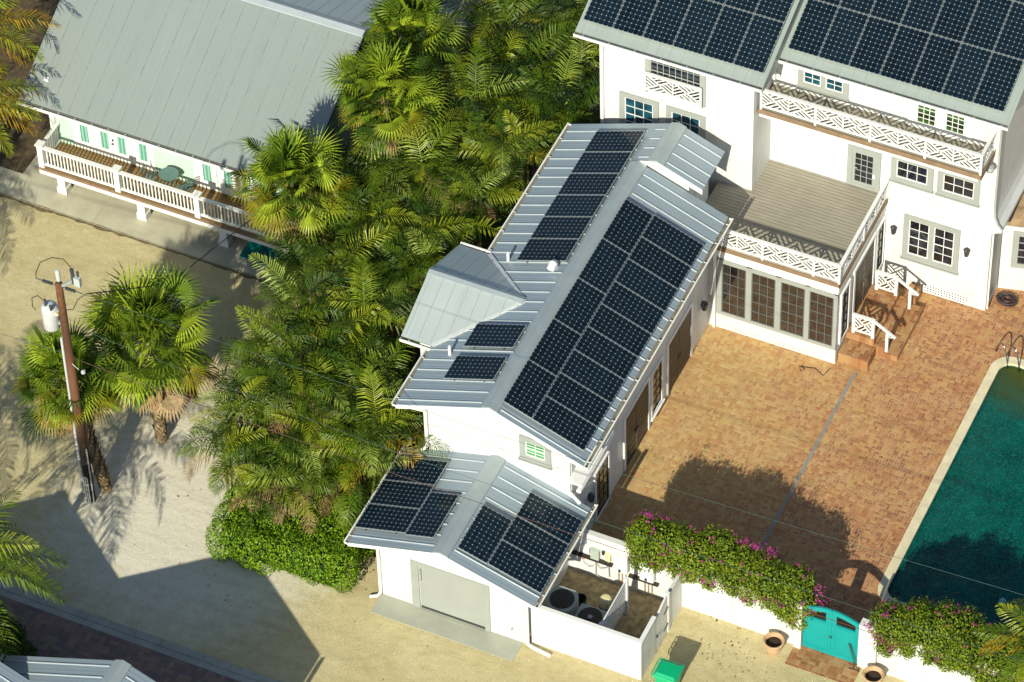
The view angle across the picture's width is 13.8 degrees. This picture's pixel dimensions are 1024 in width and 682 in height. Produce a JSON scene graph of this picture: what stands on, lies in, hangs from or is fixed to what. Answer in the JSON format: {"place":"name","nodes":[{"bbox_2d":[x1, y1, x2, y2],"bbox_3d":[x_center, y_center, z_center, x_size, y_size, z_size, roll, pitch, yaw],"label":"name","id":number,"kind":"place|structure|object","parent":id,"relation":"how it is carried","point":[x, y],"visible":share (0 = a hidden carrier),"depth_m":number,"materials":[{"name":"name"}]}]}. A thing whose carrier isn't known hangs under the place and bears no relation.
{"place":"outdoors","nodes":[
{"label":"outdoors","id":0,"kind":"place"},
{"bbox_2d":[0,654,155,681],"bbox_3d":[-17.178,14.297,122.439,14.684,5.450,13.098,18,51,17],"label":"house","id":1,"kind":"structure","parent":0,"point":[14,668],"depth_m":124.46,"materials":[{"name":"white paint"}]},
{"bbox_2d":[0,592,250,681],"bbox_3d":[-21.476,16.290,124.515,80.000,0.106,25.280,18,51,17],"label":"road","id":2,"kind":"structure","parent":0,"point":[51,635],"depth_m":130.34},
{"bbox_2d":[0,490,67,662],"bbox_3d":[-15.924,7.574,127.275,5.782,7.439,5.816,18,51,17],"label":"coconut palm","id":3,"kind":"object","parent":2,"relation":"on","point":[11,560],"visible":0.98,"depth_m":125.86,"materials":[{"name":"green plant"}]},
{"bbox_2d":[0,170,906,681],"bbox_3d":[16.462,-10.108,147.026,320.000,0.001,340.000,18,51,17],"label":"sand ground","id":4,"kind":"structure","parent":0,"point":[134,550],"depth_m":132.76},
{"bbox_2d":[0,60,41,158],"bbox_3d":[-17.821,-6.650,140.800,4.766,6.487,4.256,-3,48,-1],"label":"coconut palm","id":5,"kind":"object","parent":4,"relation":"on","point":[22,89],"visible":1,"depth_m":139.49,"materials":[{"name":"green plant"}]},
{"bbox_2d":[0,0,59,173],"bbox_3d":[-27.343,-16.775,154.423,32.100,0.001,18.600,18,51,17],"label":"side bed","id":6,"kind":"object","parent":4,"relation":"on","point":[25,154],"visible":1,"depth_m":146.91,"materials":[{"name":"green plant"}]},
{"bbox_2d":[31,257,95,504],"bbox_3d":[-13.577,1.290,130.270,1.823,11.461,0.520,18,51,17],"label":"utility pole","id":7,"kind":"object","parent":4,"relation":"on","point":[54,316],"visible":1,"depth_m":129.20,"materials":[{"name":"wood"}]},
{"bbox_2d":[8,317,130,493],"bbox_3d":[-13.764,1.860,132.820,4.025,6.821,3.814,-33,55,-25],"label":"fan palm","id":8,"kind":"object","parent":4,"relation":"on","point":[57,415],"visible":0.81,"depth_m":131.45,"materials":[{"name":"green plant"}]},
{"bbox_2d":[0,581,280,681],"bbox_3d":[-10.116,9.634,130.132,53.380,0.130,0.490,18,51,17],"label":"kerb","id":9,"kind":"structure","parent":4,"relation":"on","point":[85,618],"depth_m":130.59,"materials":[{"name":"concrete"}]},
{"bbox_2d":[75,258,223,443],"bbox_3d":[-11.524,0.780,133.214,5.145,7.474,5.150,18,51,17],"label":"fan palm","id":10,"kind":"object","parent":4,"relation":"on","point":[114,323],"visible":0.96,"depth_m":131.62,"materials":[{"name":"green plant"}]},
{"bbox_2d":[175,416,268,511],"bbox_3d":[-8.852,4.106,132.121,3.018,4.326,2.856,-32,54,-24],"label":"areca palm","id":11,"kind":"object","parent":4,"relation":"on","point":[210,437],"visible":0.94,"depth_m":130.97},
{"bbox_2d":[0,0,481,295],"bbox_3d":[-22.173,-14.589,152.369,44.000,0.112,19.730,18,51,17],"label":"concrete apron","id":12,"kind":"object","parent":4,"relation":"on","point":[32,184],"visible":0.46,"depth_m":142.60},
{"bbox_2d":[0,0,59,144],"bbox_3d":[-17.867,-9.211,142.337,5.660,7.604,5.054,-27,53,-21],"label":"coconut palm","id":13,"kind":"object","parent":12,"relation":"on","point":[19,27],"visible":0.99,"depth_m":140.46,"materials":[{"name":"green plant"}]},
{"bbox_2d":[16,0,407,249],"bbox_3d":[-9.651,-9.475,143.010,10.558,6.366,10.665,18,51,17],"label":"neighbour house","id":14,"kind":"structure","parent":12,"relation":"on","point":[193,90],"depth_m":140.49,"materials":[{"name":"metal"}]},
{"bbox_2d":[222,120,361,294],"bbox_3d":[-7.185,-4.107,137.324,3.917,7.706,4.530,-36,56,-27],"label":"fan palm","id":15,"kind":"object","parent":12,"relation":"on","point":[282,162],"visible":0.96,"depth_m":135.61,"materials":[{"name":"green plant"}]},
{"bbox_2d":[189,369,297,486],"bbox_3d":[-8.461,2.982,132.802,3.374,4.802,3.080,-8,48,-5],"label":"areca palm","id":16,"kind":"object","parent":4,"relation":"on","point":[222,403],"visible":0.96,"depth_m":131.60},
{"bbox_2d":[219,441,316,533],"bbox_3d":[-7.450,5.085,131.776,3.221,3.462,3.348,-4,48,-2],"label":"areca palm","id":17,"kind":"object","parent":4,"relation":"on","point":[251,496],"visible":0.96,"depth_m":130.64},
{"bbox_2d":[205,467,379,593],"bbox_3d":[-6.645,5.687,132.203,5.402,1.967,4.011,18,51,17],"label":"hedge","id":18,"kind":"object","parent":4,"relation":"on","point":[323,554],"visible":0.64,"depth_m":131.50,"materials":[{"name":"green plant"}]},
{"bbox_2d":[233,425,354,534],"bbox_3d":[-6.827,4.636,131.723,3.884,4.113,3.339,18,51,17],"label":"areca palm","id":19,"kind":"object","parent":4,"relation":"on","point":[311,487],"visible":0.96,"depth_m":130.62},
{"bbox_2d":[278,0,599,558],"bbox_3d":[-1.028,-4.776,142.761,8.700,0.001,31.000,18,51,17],"label":"planting bed","id":20,"kind":"object","parent":4,"relation":"on","point":[533,170],"depth_m":144.12,"materials":[{"name":"green plant"}]},
{"bbox_2d":[215,358,330,502],"bbox_3d":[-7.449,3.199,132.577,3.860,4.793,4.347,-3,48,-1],"label":"areca palm","id":21,"kind":"object","parent":20,"relation":"on","point":[261,441],"visible":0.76,"depth_m":131.13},
{"bbox_2d":[229,300,331,431],"bbox_3d":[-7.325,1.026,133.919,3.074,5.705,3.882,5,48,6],"label":"areca palm","id":22,"kind":"object","parent":20,"relation":"on","point":[259,342],"visible":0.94,"depth_m":132.62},
{"bbox_2d":[228,343,343,460],"bbox_3d":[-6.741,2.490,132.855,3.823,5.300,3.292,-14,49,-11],"label":"areca palm","id":23,"kind":"object","parent":20,"relation":"on","point":[321,389],"visible":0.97,"depth_m":131.38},
{"bbox_2d":[252,317,356,435],"bbox_3d":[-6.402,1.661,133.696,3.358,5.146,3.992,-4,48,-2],"label":"areca palm","id":24,"kind":"object","parent":20,"relation":"on","point":[292,341],"visible":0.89,"depth_m":132.31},
{"bbox_2d":[247,242,362,362],"bbox_3d":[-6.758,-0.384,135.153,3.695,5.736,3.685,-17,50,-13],"label":"areca palm","id":25,"kind":"object","parent":20,"relation":"on","point":[281,288],"visible":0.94,"depth_m":133.83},
{"bbox_2d":[263,235,350,354],"bbox_3d":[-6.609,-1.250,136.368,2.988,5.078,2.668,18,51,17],"label":"areca palm","id":26,"kind":"object","parent":20,"relation":"on","point":[297,252],"visible":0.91,"depth_m":135.03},
{"bbox_2d":[263,377,360,486],"bbox_3d":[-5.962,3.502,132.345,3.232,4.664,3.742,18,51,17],"label":"areca palm","id":27,"kind":"object","parent":20,"relation":"on","point":[306,437],"visible":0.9,"depth_m":131.05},
{"bbox_2d":[259,344,396,453],"bbox_3d":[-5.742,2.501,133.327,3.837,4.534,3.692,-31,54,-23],"label":"areca palm","id":28,"kind":"object","parent":20,"relation":"on","point":[333,392],"visible":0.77,"depth_m":132.01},
{"bbox_2d":[279,221,399,319],"bbox_3d":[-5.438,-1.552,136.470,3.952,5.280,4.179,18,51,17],"label":"areca palm","id":29,"kind":"object","parent":20,"relation":"on","point":[354,249],"visible":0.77,"depth_m":135.00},
{"bbox_2d":[301,418,410,533],"bbox_3d":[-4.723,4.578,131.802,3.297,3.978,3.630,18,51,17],"label":"areca palm","id":30,"kind":"object","parent":20,"relation":"on","point":[352,487],"visible":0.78,"depth_m":130.85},
{"bbox_2d":[303,382,418,501],"bbox_3d":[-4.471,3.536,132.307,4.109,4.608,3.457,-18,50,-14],"label":"areca palm","id":31,"kind":"object","parent":20,"relation":"on","point":[372,435],"visible":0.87,"depth_m":130.73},
{"bbox_2d":[313,254,417,367],"bbox_3d":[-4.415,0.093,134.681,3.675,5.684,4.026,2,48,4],"label":"areca palm","id":32,"kind":"object","parent":20,"relation":"on","point":[383,315],"visible":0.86,"depth_m":133.19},
{"bbox_2d":[323,225,422,350],"bbox_3d":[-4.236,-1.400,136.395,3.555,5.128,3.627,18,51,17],"label":"areca palm","id":33,"kind":"object","parent":20,"relation":"on","point":[382,253],"visible":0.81,"depth_m":134.90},
{"bbox_2d":[323,317,427,456],"bbox_3d":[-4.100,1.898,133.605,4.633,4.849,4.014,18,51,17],"label":"areca palm","id":34,"kind":"object","parent":20,"relation":"on","point":[388,365],"visible":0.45,"depth_m":132.61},
{"bbox_2d":[330,174,421,297],"bbox_3d":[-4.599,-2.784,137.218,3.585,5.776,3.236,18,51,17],"label":"areca palm","id":35,"kind":"object","parent":20,"relation":"on","point":[365,214],"visible":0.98,"depth_m":135.69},
{"bbox_2d":[307,365,447,489],"bbox_3d":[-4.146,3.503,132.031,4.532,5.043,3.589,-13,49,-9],"label":"areca palm","id":36,"kind":"object","parent":20,"relation":"on","point":[417,435],"visible":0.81,"depth_m":130.99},
{"bbox_2d":[329,137,425,247],"bbox_3d":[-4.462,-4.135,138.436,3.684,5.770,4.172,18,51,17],"label":"areca palm","id":37,"kind":"object","parent":20,"relation":"on","point":[366,177],"visible":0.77,"depth_m":137.01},
{"bbox_2d":[319,38,454,228],"bbox_3d":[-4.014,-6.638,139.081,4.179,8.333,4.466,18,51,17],"label":"fan palm","id":38,"kind":"object","parent":20,"relation":"on","point":[385,73],"visible":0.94,"depth_m":136.94,"materials":[{"name":"green plant"}]},
{"bbox_2d":[354,243,441,365],"bbox_3d":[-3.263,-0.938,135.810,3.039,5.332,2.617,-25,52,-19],"label":"areca palm","id":39,"kind":"object","parent":20,"relation":"on","point":[397,283],"visible":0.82,"depth_m":134.50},
{"bbox_2d":[354,0,473,167],"bbox_3d":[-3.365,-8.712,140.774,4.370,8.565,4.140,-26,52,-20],"label":"fan palm","id":40,"kind":"object","parent":20,"relation":"on","point":[414,17],"visible":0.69,"depth_m":138.79,"materials":[{"name":"green plant"}]},
{"bbox_2d":[340,107,497,243],"bbox_3d":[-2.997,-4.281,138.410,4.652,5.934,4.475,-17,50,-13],"label":"areca palm","id":41,"kind":"object","parent":20,"relation":"on","point":[421,175],"visible":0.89,"depth_m":136.88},
{"bbox_2d":[357,177,481,291],"bbox_3d":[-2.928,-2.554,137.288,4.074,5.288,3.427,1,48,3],"label":"areca palm","id":42,"kind":"object","parent":20,"relation":"on","point":[444,230],"visible":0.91,"depth_m":135.66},
{"bbox_2d":[393,137,496,250],"bbox_3d":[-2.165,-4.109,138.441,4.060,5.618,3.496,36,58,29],"label":"areca palm","id":43,"kind":"object","parent":20,"relation":"on","point":[447,162],"visible":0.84,"depth_m":136.79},
{"bbox_2d":[401,188,512,279],"bbox_3d":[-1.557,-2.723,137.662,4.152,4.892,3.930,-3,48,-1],"label":"areca palm","id":44,"kind":"object","parent":20,"relation":"on","point":[494,228],"visible":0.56,"depth_m":136.57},
{"bbox_2d":[422,42,528,199],"bbox_3d":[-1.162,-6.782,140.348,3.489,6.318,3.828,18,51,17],"label":"areca palm","id":45,"kind":"object","parent":20,"relation":"on","point":[474,86],"visible":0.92,"depth_m":138.75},
{"bbox_2d":[440,153,522,247],"bbox_3d":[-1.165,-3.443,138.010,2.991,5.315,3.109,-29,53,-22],"label":"areca palm","id":46,"kind":"object","parent":20,"relation":"on","point":[467,203],"visible":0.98,"depth_m":136.27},
{"bbox_2d":[418,0,552,121],"bbox_3d":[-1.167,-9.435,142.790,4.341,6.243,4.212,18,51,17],"label":"areca palm","id":47,"kind":"object","parent":20,"relation":"on","point":[466,6],"visible":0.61,"depth_m":141.47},
{"bbox_2d":[444,28,546,161],"bbox_3d":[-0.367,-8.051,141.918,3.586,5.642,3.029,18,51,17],"label":"areca palm","id":48,"kind":"object","parent":20,"relation":"on","point":[509,67],"visible":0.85,"depth_m":140.16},
{"bbox_2d":[448,99,557,237],"bbox_3d":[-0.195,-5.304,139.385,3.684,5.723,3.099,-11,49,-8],"label":"areca palm","id":49,"kind":"object","parent":20,"relation":"on","point":[511,142],"visible":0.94,"depth_m":137.57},
{"bbox_2d":[457,56,581,188],"bbox_3d":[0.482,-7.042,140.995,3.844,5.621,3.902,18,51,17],"label":"areca palm","id":50,"kind":"object","parent":20,"relation":"on","point":[516,92],"visible":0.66,"depth_m":139.42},
{"bbox_2d":[465,0,576,121],"bbox_3d":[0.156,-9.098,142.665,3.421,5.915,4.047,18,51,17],"label":"areca palm","id":51,"kind":"object","parent":20,"relation":"on","point":[502,25],"visible":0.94,"depth_m":141.02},
{"bbox_2d":[486,18,599,142],"bbox_3d":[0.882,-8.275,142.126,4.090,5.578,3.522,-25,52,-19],"label":"areca palm","id":52,"kind":"object","parent":20,"relation":"on","point":[545,43],"visible":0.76,"depth_m":140.63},
{"bbox_2d":[508,42,599,147],"bbox_3d":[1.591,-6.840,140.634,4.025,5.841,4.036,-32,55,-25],"label":"areca palm","id":53,"kind":"object","parent":20,"relation":"on","point":[548,83],"visible":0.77,"depth_m":139.32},
{"bbox_2d":[531,69,599,147],"bbox_3d":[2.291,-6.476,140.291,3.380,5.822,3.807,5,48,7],"label":"areca palm","id":54,"kind":"object","parent":20,"relation":"on","point":[570,114],"visible":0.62,"depth_m":138.93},
{"bbox_2d":[370,593,522,660],"bbox_3d":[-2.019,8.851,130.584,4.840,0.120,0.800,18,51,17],"label":"driveway slab","id":55,"kind":"structure","parent":4,"relation":"on","point":[410,614],"depth_m":130.48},
{"bbox_2d":[344,438,597,657],"bbox_3d":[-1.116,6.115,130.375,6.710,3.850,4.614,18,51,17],"label":"garage","id":56,"kind":"structure","parent":4,"relation":"on","point":[443,575],"depth_m":129.57,"materials":[{"name":"white paint"}]},
{"bbox_2d":[355,503,419,533],"bbox_3d":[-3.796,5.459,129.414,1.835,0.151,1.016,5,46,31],"label":"solar panel","id":57,"kind":"object","parent":56,"relation":"on","point":[396,519],"visible":1,"depth_m":129.36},
{"bbox_2d":[370,480,433,508],"bbox_3d":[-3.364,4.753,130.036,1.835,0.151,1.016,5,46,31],"label":"solar panel","id":58,"kind":"object","parent":56,"relation":"on","point":[401,494],"visible":1,"depth_m":129.98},
{"bbox_2d":[384,456,448,485],"bbox_3d":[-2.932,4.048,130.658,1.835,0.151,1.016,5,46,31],"label":"solar panel","id":59,"kind":"object","parent":56,"relation":"on","point":[425,473],"visible":0.98,"depth_m":130.56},
{"bbox_2d":[405,492,458,537],"bbox_3d":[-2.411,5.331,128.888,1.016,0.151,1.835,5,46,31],"label":"solar panel","id":60,"kind":"object","parent":56,"relation":"on","point":[432,514],"visible":0.98,"depth_m":128.82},
{"bbox_2d":[410,559,490,632],"bbox_3d":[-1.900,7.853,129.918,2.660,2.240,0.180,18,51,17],"label":"garage door","id":61,"kind":"structure","parent":56,"relation":"in","point":[454,596],"depth_m":129.98,"materials":[{"name":"white metal"}]},
{"bbox_2d":[457,505,511,563],"bbox_3d":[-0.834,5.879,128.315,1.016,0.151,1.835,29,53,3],"label":"solar panel","id":62,"kind":"object","parent":56,"relation":"on","point":[484,534],"visible":1,"depth_m":128.25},
{"bbox_2d":[488,540,554,593],"bbox_3d":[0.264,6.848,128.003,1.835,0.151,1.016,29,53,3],"label":"solar panel","id":63,"kind":"object","parent":56,"relation":"on","point":[522,567],"visible":1,"depth_m":127.94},
{"bbox_2d":[502,516,567,568],"bbox_3d":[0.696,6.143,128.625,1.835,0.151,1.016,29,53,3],"label":"solar panel","id":64,"kind":"object","parent":56,"relation":"on","point":[530,539],"visible":0.97,"depth_m":128.56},
{"bbox_2d":[517,492,581,544],"bbox_3d":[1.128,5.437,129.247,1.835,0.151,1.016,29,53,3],"label":"solar panel","id":65,"kind":"object","parent":56,"relation":"on","point":[546,514],"visible":0.93,"depth_m":129.19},
{"bbox_2d":[391,122,733,529],"bbox_3d":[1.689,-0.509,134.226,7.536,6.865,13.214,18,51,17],"label":"pool house","id":66,"kind":"structure","parent":4,"relation":"on","point":[666,172],"depth_m":131.98,"materials":[{"name":"white paint"}]},
{"bbox_2d":[443,355,506,381],"bbox_3d":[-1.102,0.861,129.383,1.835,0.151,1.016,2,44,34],"label":"solar panel","id":67,"kind":"object","parent":66,"relation":"attached to","point":[483,368],"visible":1,"depth_m":129.32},
{"bbox_2d":[463,323,526,349],"bbox_3d":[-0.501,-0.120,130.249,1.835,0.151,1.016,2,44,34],"label":"solar panel","id":68,"kind":"object","parent":66,"relation":"attached to","point":[503,336],"visible":1,"depth_m":130.19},
{"bbox_2d":[503,360,555,418],"bbox_3d":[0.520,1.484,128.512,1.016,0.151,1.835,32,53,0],"label":"solar panel","id":69,"kind":"object","parent":66,"relation":"attached to","point":[529,389],"visible":1,"depth_m":128.44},
{"bbox_2d":[516,239,578,262],"bbox_3d":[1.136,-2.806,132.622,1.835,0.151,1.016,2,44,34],"label":"solar panel","id":70,"kind":"object","parent":66,"relation":"on","point":[549,250],"visible":1,"depth_m":132.57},
{"bbox_2d":[529,318,580,376],"bbox_3d":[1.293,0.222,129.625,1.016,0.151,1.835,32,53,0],"label":"solar panel","id":71,"kind":"object","parent":66,"relation":"attached to","point":[554,347],"visible":1,"depth_m":129.56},
{"bbox_2d":[532,396,596,450],"bbox_3d":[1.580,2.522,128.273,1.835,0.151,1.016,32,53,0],"label":"solar panel","id":72,"kind":"object","parent":66,"relation":"attached to","point":[564,423],"visible":1,"depth_m":128.21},
{"bbox_2d":[546,372,610,426],"bbox_3d":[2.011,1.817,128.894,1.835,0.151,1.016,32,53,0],"label":"solar panel","id":73,"kind":"object","parent":66,"relation":"attached to","point":[565,391],"visible":1,"depth_m":128.83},
{"bbox_2d":[554,278,605,334],"bbox_3d":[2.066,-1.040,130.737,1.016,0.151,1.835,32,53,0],"label":"solar panel","id":74,"kind":"object","parent":66,"relation":"attached to","point":[579,306],"visible":1,"depth_m":130.67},
{"bbox_2d":[560,349,624,402],"bbox_3d":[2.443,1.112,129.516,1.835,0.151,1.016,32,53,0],"label":"solar panel","id":75,"kind":"object","parent":66,"relation":"attached to","point":[592,376],"visible":1,"depth_m":129.46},
{"bbox_2d":[578,238,628,293],"bbox_3d":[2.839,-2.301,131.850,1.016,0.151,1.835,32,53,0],"label":"solar panel","id":76,"kind":"object","parent":66,"relation":"attached to","point":[603,266],"visible":1,"depth_m":131.79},
{"bbox_2d":[574,326,637,379],"bbox_3d":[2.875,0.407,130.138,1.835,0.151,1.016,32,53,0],"label":"solar panel","id":77,"kind":"object","parent":66,"relation":"attached to","point":[606,353],"visible":1,"depth_m":130.08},
{"bbox_2d":[588,303,651,356],"bbox_3d":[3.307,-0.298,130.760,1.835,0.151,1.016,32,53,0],"label":"solar panel","id":78,"kind":"object","parent":66,"relation":"attached to","point":[619,330],"visible":1,"depth_m":130.70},
{"bbox_2d":[602,199,652,254],"bbox_3d":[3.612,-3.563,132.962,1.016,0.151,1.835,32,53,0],"label":"solar panel","id":79,"kind":"object","parent":66,"relation":"attached to","point":[627,226],"visible":1,"depth_m":132.90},
{"bbox_2d":[602,281,664,333],"bbox_3d":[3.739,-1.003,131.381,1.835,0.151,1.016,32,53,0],"label":"solar panel","id":80,"kind":"object","parent":66,"relation":"attached to","point":[632,307],"visible":1,"depth_m":131.32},
{"bbox_2d":[623,374,650,471],"bbox_3d":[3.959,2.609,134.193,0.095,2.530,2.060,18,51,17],"label":"double door","id":81,"kind":"structure","parent":66,"relation":"in","point":[637,421],"depth_m":134.17,"materials":[{"name":"brown wood"}]},
{"bbox_2d":[615,259,677,311],"bbox_3d":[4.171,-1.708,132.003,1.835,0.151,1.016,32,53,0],"label":"solar panel","id":82,"kind":"object","parent":66,"relation":"attached to","point":[645,284],"visible":1,"depth_m":131.94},
{"bbox_2d":[628,237,690,288],"bbox_3d":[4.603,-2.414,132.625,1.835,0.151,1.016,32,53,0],"label":"solar panel","id":83,"kind":"object","parent":66,"relation":"attached to","point":[660,263],"visible":1,"depth_m":132.56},
{"bbox_2d":[641,215,703,266],"bbox_3d":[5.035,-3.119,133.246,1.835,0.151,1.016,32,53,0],"label":"solar panel","id":84,"kind":"object","parent":66,"relation":"attached to","point":[672,240],"visible":1,"depth_m":133.19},
{"bbox_2d":[666,301,692,397],"bbox_3d":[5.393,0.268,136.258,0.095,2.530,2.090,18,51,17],"label":"double door","id":85,"kind":"structure","parent":66,"relation":"in","point":[679,347],"depth_m":136.22,"materials":[{"name":"brown wood"}]},
{"bbox_2d":[568,527,805,648],"bbox_3d":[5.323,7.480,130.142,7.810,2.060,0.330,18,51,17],"label":"garden wall","id":86,"kind":"structure","parent":4,"relation":"on","point":[715,604],"depth_m":130.18,"materials":[{"name":"white paint"}]},
{"bbox_2d":[802,605,859,663],"bbox_3d":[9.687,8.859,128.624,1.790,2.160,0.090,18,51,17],"label":"garden gate","id":87,"kind":"structure","parent":86,"relation":"attached to","point":[830,637],"depth_m":128.69,"materials":[{"name":"teal paint"}]},
{"bbox_2d":[785,646,860,681],"bbox_3d":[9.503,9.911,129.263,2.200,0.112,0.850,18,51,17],"label":"brick threshold","id":88,"kind":"object","parent":4,"relation":"on","point":[820,663],"visible":1,"depth_m":129.22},
{"bbox_2d":[973,598,1023,681],"bbox_3d":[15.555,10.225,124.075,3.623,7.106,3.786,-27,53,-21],"label":"coconut palm","id":89,"kind":"object","parent":4,"relation":"on","point":[1015,610],"visible":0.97,"depth_m":122.20,"materials":[{"name":"green plant"}]},
{"bbox_2d":[529,568,662,638],"bbox_3d":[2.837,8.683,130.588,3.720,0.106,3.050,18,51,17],"label":"yard ground","id":90,"kind":"structure","parent":0,"point":[643,608],"depth_m":131.12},
{"bbox_2d":[531,572,681,679],"bbox_3d":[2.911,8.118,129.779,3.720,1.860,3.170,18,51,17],"label":"utility fence","id":91,"kind":"object","parent":90,"relation":"on","point":[595,644],"visible":0.99,"depth_m":128.87,"materials":[{"name":"white paint"}]},
{"bbox_2d":[591,279,1023,629],"bbox_3d":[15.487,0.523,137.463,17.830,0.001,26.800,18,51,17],"label":"patio","id":92,"kind":"structure","parent":0,"point":[738,422],"depth_m":135.21,"materials":[{"name":"brick"}]},
{"bbox_2d":[623,509,830,632],"bbox_3d":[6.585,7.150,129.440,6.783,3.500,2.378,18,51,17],"label":"bougainvillea","id":93,"kind":"object","parent":92,"relation":"on","point":[719,545],"visible":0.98,"depth_m":128.73,"materials":[{"name":"green plant"}]},
{"bbox_2d":[573,0,1023,363],"bbox_3d":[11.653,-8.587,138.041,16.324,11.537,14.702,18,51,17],"label":"house","id":94,"kind":"structure","parent":92,"relation":"on","point":[833,187],"depth_m":135.92,"materials":[{"name":"white paint"}]},
{"bbox_2d":[643,0,691,45],"bbox_3d":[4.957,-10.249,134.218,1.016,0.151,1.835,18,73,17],"label":"solar panel","id":95,"kind":"object","parent":94,"relation":"on","point":[665,21],"visible":1,"depth_m":134.11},
{"bbox_2d":[645,58,705,107],"bbox_3d":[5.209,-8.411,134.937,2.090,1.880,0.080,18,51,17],"label":"balcony door","id":96,"kind":"structure","parent":94,"relation":"in","point":[651,66],"depth_m":134.93,"materials":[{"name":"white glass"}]},
{"bbox_2d":[673,0,723,55],"bbox_3d":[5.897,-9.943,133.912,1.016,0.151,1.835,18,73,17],"label":"solar panel","id":97,"kind":"object","parent":94,"relation":"on","point":[698,26],"visible":1,"depth_m":133.84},
{"bbox_2d":[703,5,753,63],"bbox_3d":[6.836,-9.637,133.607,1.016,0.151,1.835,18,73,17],"label":"solar panel","id":98,"kind":"object","parent":94,"relation":"on","point":[732,25],"visible":1,"depth_m":133.54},
{"bbox_2d":[733,14,783,72],"bbox_3d":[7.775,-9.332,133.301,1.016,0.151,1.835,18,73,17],"label":"solar panel","id":99,"kind":"object","parent":94,"relation":"on","point":[758,43],"visible":1,"depth_m":133.23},
{"bbox_2d":[788,0,838,56],"bbox_3d":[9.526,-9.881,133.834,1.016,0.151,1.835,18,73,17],"label":"solar panel","id":100,"kind":"object","parent":94,"relation":"on","point":[813,27],"visible":1,"depth_m":133.76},
{"bbox_2d":[818,7,868,65],"bbox_3d":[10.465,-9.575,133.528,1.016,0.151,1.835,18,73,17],"label":"solar panel","id":101,"kind":"object","parent":94,"relation":"on","point":[847,27],"visible":1,"depth_m":133.46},
{"bbox_2d":[846,144,881,192],"bbox_3d":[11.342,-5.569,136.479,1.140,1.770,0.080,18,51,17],"label":"deck door","id":102,"kind":"structure","parent":94,"relation":"in","point":[867,162],"depth_m":136.45,"materials":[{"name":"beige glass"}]},
{"bbox_2d":[849,16,899,74],"bbox_3d":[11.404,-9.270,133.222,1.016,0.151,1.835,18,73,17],"label":"solar panel","id":103,"kind":"object","parent":94,"relation":"on","point":[876,40],"visible":1,"depth_m":133.15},
{"bbox_2d":[880,25,930,84],"bbox_3d":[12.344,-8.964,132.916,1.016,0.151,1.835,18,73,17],"label":"solar panel","id":104,"kind":"object","parent":94,"relation":"on","point":[905,53],"visible":1,"depth_m":132.85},
{"bbox_2d":[900,213,960,275],"bbox_3d":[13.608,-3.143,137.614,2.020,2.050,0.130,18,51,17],"label":"window","id":105,"kind":"structure","parent":94,"relation":"in","point":[931,244],"depth_m":137.66,"materials":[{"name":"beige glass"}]},
{"bbox_2d":[911,34,960,93],"bbox_3d":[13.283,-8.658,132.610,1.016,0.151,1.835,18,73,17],"label":"solar panel","id":106,"kind":"object","parent":94,"relation":"on","point":[935,65],"visible":1,"depth_m":132.54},
{"bbox_2d":[908,102,973,143],"bbox_3d":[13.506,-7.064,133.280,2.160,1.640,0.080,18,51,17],"label":"french door","id":107,"kind":"structure","parent":94,"relation":"in","point":[922,117],"depth_m":133.49,"materials":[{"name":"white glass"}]},
{"bbox_2d":[931,0,978,42],"bbox_3d":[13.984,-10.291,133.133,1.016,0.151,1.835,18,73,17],"label":"solar panel","id":108,"kind":"object","parent":94,"relation":"attached to","point":[954,18],"visible":1,"depth_m":133.00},
{"bbox_2d":[935,170,980,207],"bbox_3d":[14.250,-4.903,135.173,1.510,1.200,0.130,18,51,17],"label":"window","id":109,"kind":"structure","parent":94,"relation":"in","point":[962,190],"depth_m":135.26,"materials":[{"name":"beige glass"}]},
{"bbox_2d":[942,43,992,102],"bbox_3d":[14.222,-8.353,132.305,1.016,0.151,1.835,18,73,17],"label":"solar panel","id":110,"kind":"object","parent":94,"relation":"on","point":[966,74],"visible":1,"depth_m":132.24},
{"bbox_2d":[962,0,1012,51],"bbox_3d":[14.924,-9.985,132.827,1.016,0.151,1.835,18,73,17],"label":"solar panel","id":111,"kind":"object","parent":94,"relation":"attached to","point":[987,22],"visible":1,"depth_m":132.74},
{"bbox_2d":[973,52,1023,111],"bbox_3d":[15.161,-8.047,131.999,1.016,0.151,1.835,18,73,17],"label":"solar panel","id":112,"kind":"object","parent":94,"relation":"on","point":[998,81],"visible":1,"depth_m":131.93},
{"bbox_2d":[993,1,1023,60],"bbox_3d":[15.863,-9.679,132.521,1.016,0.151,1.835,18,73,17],"label":"solar panel","id":113,"kind":"object","parent":94,"relation":"on","point":[1010,42],"visible":1,"depth_m":132.44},
{"bbox_2d":[837,283,923,369],"bbox_3d":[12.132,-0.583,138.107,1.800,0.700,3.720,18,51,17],"label":"brick steps","id":114,"kind":"structure","parent":92,"relation":"on","point":[893,314],"depth_m":137.84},
{"bbox_2d":[857,618,1015,681],"bbox_3d":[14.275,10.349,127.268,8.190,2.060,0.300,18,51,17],"label":"garden wall","id":115,"kind":"structure","parent":92,"relation":"on","point":[913,669],"depth_m":128.13,"materials":[{"name":"white paint"}]},
{"bbox_2d":[863,596,1023,681],"bbox_3d":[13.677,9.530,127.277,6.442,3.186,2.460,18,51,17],"label":"bougainvillea","id":116,"kind":"object","parent":92,"relation":"on","point":[940,619],"visible":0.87,"depth_m":126.66,"materials":[{"name":"green plant"}]},
{"bbox_2d":[878,356,1023,637],"bbox_3d":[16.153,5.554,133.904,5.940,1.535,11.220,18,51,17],"label":"swimming pool","id":117,"kind":"structure","parent":92,"relation":"in","point":[996,366],"depth_m":134.18,"materials":[{"name":"stone"}]},
{"bbox_2d":[888,366,1023,634],"bbox_3d":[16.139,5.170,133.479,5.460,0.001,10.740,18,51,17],"label":"water","id":118,"kind":"structure","parent":117,"relation":"in","point":[971,526],"depth_m":132.98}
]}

